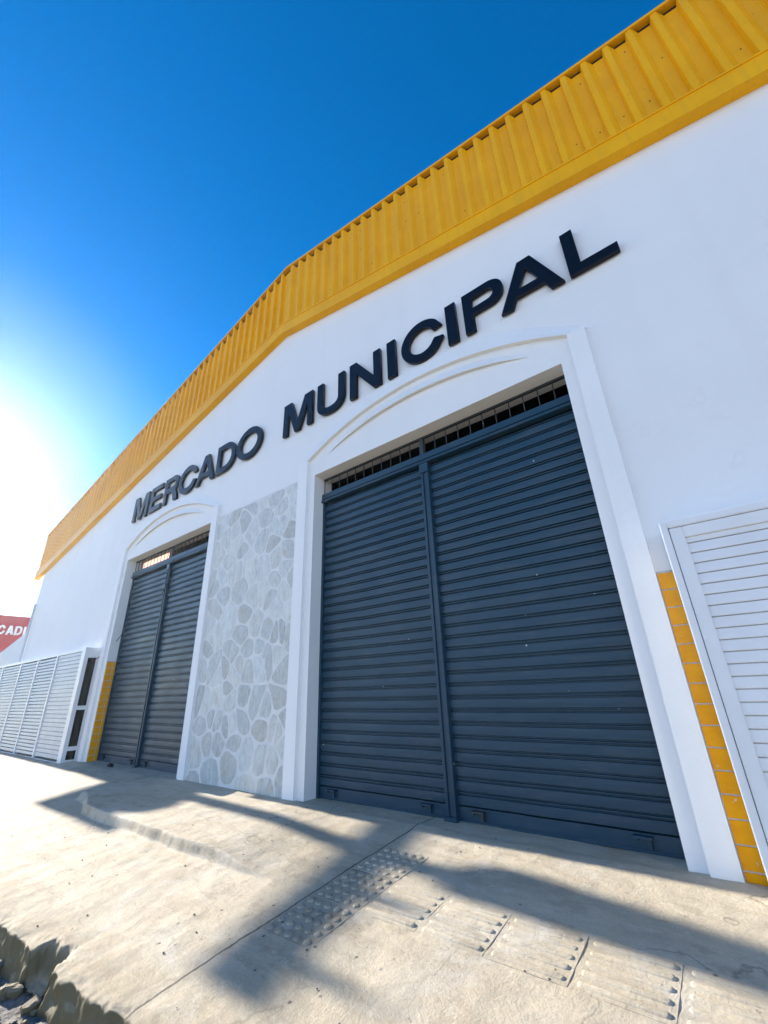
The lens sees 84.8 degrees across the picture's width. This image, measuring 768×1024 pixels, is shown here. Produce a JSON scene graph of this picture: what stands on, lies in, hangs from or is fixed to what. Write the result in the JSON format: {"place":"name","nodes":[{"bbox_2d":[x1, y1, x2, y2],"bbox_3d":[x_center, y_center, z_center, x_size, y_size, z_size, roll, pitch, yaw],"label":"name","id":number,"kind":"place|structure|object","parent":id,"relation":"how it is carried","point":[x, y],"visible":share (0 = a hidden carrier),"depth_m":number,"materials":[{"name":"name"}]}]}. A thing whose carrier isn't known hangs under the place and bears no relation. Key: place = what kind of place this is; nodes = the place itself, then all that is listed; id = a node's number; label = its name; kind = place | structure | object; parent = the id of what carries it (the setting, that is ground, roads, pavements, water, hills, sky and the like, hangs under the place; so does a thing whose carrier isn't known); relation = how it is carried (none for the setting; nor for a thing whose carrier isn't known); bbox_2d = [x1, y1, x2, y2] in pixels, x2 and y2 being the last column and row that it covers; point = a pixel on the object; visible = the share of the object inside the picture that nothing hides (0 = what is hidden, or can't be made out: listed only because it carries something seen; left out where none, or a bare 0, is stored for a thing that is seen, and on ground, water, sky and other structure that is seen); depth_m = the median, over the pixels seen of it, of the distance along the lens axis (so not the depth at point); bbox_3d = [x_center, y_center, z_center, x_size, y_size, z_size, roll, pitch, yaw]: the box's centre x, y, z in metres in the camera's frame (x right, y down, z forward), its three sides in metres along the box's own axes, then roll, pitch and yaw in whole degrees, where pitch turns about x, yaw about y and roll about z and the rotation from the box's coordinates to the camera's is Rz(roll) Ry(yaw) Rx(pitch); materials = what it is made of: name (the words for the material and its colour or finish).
{"place":"outdoors","nodes":[
{"label":"outdoors","id":0,"kind":"place"},
{"bbox_2d":[0,976,46,1023],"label":"street","id":1,"kind":"structure","parent":0,"point":[10,1011],"depth_m":2.37,"materials":[{"name":"grey asphalt"}]},
{"bbox_2d":[0,633,25,665],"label":"boundary wall","id":2,"kind":"structure","parent":1,"relation":"on","point":[10,654],"depth_m":15.87,"materials":[{"name":"white paint"}]},
{"bbox_2d":[0,615,30,652],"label":"sign board","id":3,"kind":"object","parent":1,"relation":"on","point":[13,629],"visible":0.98,"depth_m":20.74,"materials":[{"name":"metal"}]},
{"bbox_2d":[0,959,43,1023],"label":"rubble","id":4,"kind":"object","parent":1,"relation":"on","point":[31,1006],"visible":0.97,"depth_m":2.44,"materials":[{"name":"grey stone"}]},
{"bbox_2d":[0,0,664,616],"label":"sky","id":5,"kind":"structure","parent":0,"point":[163,163],"materials":[{"name":"blue"}]},
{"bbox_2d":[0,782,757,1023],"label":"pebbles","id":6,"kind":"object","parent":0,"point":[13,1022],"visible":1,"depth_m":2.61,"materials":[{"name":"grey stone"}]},
{"bbox_2d":[0,749,767,1023],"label":"pavement","id":7,"kind":"structure","parent":0,"point":[65,963],"depth_m":2.72,"materials":[{"name":"concrete"}]},
{"bbox_2d":[261,895,356,948],"bbox_3d":[-0.463,2.575,2.625,0.428,0.094,0.428,-19,-28,34],"label":"tactile tile","id":8,"kind":"object","parent":7,"relation":"on","point":[307,930],"visible":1,"depth_m":2.61,"materials":[{"name":"grey concrete"}]},
{"bbox_2d":[313,868,395,910],"bbox_3d":[-0.201,2.663,2.950,0.428,0.092,0.428,-19,-28,34],"label":"tactile tile","id":9,"kind":"object","parent":7,"relation":"on","point":[359,890],"visible":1,"depth_m":2.93,"materials":[{"name":"grey concrete"}]},
{"bbox_2d":[355,847,427,880],"bbox_3d":[0.062,2.754,3.273,0.428,0.089,0.428,-19,-28,34],"label":"tactile tile","id":10,"kind":"object","parent":7,"relation":"on","point":[395,864],"visible":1,"depth_m":3.26,"materials":[{"name":"concrete"}]},
{"bbox_2d":[18,0,767,885],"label":"market building","id":11,"kind":"structure","parent":7,"relation":"on","point":[440,582],"depth_m":4.90,"materials":[{"name":"white paint"}]},
{"bbox_2d":[0,647,100,763],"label":"louvred shopfront","id":12,"kind":"object","parent":11,"relation":"attached to","point":[44,702],"visible":0.98,"depth_m":10.16,"materials":[{"name":"white metal"}]},
{"bbox_2d":[131,491,151,523],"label":"raised letter","id":13,"kind":"object","parent":11,"relation":"attached to","point":[140,508],"visible":0.98,"depth_m":10.62,"materials":[{"name":"blue paint"}]},
{"bbox_2d":[148,483,165,513],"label":"raised letter","id":14,"kind":"object","parent":11,"relation":"attached to","point":[153,500],"visible":0.99,"depth_m":10.24,"materials":[{"name":"blue paint"}]},
{"bbox_2d":[162,475,180,505],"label":"raised letter","id":15,"kind":"object","parent":11,"relation":"attached to","point":[173,490],"visible":0.93,"depth_m":9.84,"materials":[{"name":"blue paint"}]},
{"bbox_2d":[178,465,198,494],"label":"raised letter","id":16,"kind":"object","parent":11,"relation":"attached to","point":[187,471],"visible":1,"depth_m":9.40,"materials":[{"name":"blue paint"}]},
{"bbox_2d":[194,454,214,487],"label":"raised letter","id":17,"kind":"object","parent":11,"relation":"attached to","point":[208,463],"visible":1,"depth_m":9.00,"materials":[{"name":"blue paint"}]},
{"bbox_2d":[215,442,236,476],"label":"raised letter","id":18,"kind":"object","parent":11,"relation":"attached to","point":[220,470],"visible":0.98,"depth_m":8.56,"materials":[{"name":"blue paint"}]},
{"bbox_2d":[236,426,263,460],"bbox_3d":[-2.600,-1.331,8.147,0.810,0.689,0.053,-19,-28,34],"label":"raised letter","id":19,"kind":"object","parent":11,"relation":"attached to","point":[253,451],"visible":1,"depth_m":8.08,"materials":[{"name":"blue paint"}]},
{"bbox_2d":[282,390,314,438],"bbox_3d":[-1.496,-1.703,7.354,0.750,0.665,0.053,-19,-28,34],"label":"raised letter","id":20,"kind":"object","parent":11,"relation":"attached to","point":[307,407],"visible":1,"depth_m":7.28,"materials":[{"name":"blue paint"}]},
{"bbox_2d":[317,370,345,415],"bbox_3d":[-0.865,-1.907,6.897,0.620,0.675,0.053,-19,-28,34],"label":"raised letter","id":21,"kind":"object","parent":11,"relation":"attached to","point":[336,405],"visible":1,"depth_m":6.81,"materials":[{"name":"blue paint"}]},
{"bbox_2d":[350,348,382,401],"bbox_3d":[-0.285,-2.112,6.485,0.620,0.665,0.053,-19,-28,34],"label":"raised letter","id":22,"kind":"object","parent":11,"relation":"attached to","point":[375,379],"visible":1,"depth_m":6.43,"materials":[{"name":"blue paint"}]},
{"bbox_2d":[386,339,397,379],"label":"raised letter","id":23,"kind":"object","parent":11,"relation":"attached to","point":[392,361],"visible":1,"depth_m":6.16,"materials":[{"name":"black paint"}]},
{"bbox_2d":[401,318,444,364],"bbox_3d":[0.533,-2.388,5.897,0.690,0.689,0.053,-19,-28,34],"label":"raised letter","id":24,"kind":"object","parent":11,"relation":"attached to","point":[410,358],"visible":1,"depth_m":5.87,"materials":[{"name":"blue paint"}]},
{"bbox_2d":[444,302,460,346],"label":"raised letter","id":25,"kind":"object","parent":11,"relation":"attached to","point":[452,327],"visible":1,"depth_m":5.59,"materials":[{"name":"black paint"}]},
{"bbox_2d":[461,279,503,336],"bbox_3d":[1.274,-2.639,5.366,0.560,0.665,0.053,-19,-28,34],"label":"raised letter","id":26,"kind":"object","parent":11,"relation":"attached to","point":[471,312],"visible":1,"depth_m":5.39,"materials":[{"name":"blue paint"}]},
{"bbox_2d":[502,255,565,317],"bbox_3d":[1.724,-2.789,5.042,0.750,0.665,0.053,-19,-28,34],"label":"raised letter","id":27,"kind":"object","parent":11,"relation":"attached to","point":[543,275],"visible":1,"depth_m":5.03,"materials":[{"name":"blue paint"}]},
{"bbox_2d":[559,229,620,279],"bbox_3d":[2.261,-2.969,4.656,0.500,0.665,0.053,-19,-28,34],"label":"raised letter","id":28,"kind":"object","parent":11,"relation":"attached to","point":[576,266],"visible":1,"depth_m":4.63,"materials":[{"name":"blue paint"}]},
{"bbox_2d":[658,500,767,879],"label":"louvred shopfront","id":29,"kind":"object","parent":11,"relation":"attached to","point":[718,559],"visible":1,"depth_m":2.82,"materials":[{"name":"white metal"}]},
{"bbox_2d":[360,882,448,931],"bbox_3d":[0.137,2.549,2.700,0.428,0.090,0.428,-19,-28,34],"label":"tactile tile","id":30,"kind":"object","parent":7,"relation":"on","point":[399,903],"visible":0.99,"depth_m":2.69,"materials":[{"name":"concrete"}]},
{"bbox_2d":[416,897,511,955],"bbox_3d":[0.475,2.434,2.458,0.428,0.091,0.428,-19,-28,34],"label":"tactile tile","id":31,"kind":"object","parent":7,"relation":"on","point":[458,921],"visible":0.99,"depth_m":2.45,"materials":[{"name":"concrete"}]},
{"bbox_2d":[484,914,588,986],"bbox_3d":[0.813,2.320,2.215,0.428,0.092,0.428,-19,-28,34],"label":"tactile tile","id":32,"kind":"object","parent":7,"relation":"on","point":[520,944],"visible":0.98,"depth_m":2.20,"materials":[{"name":"concrete"}]},
{"bbox_2d":[570,937,683,1023],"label":"tactile tile","id":33,"kind":"object","parent":7,"relation":"on","point":[645,984],"visible":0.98,"depth_m":1.95,"materials":[{"name":"concrete"}]},
{"bbox_2d":[681,964,767,1023],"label":"tactile tile","id":34,"kind":"object","parent":7,"relation":"on","point":[710,997],"visible":1,"depth_m":1.81,"materials":[{"name":"concrete"}]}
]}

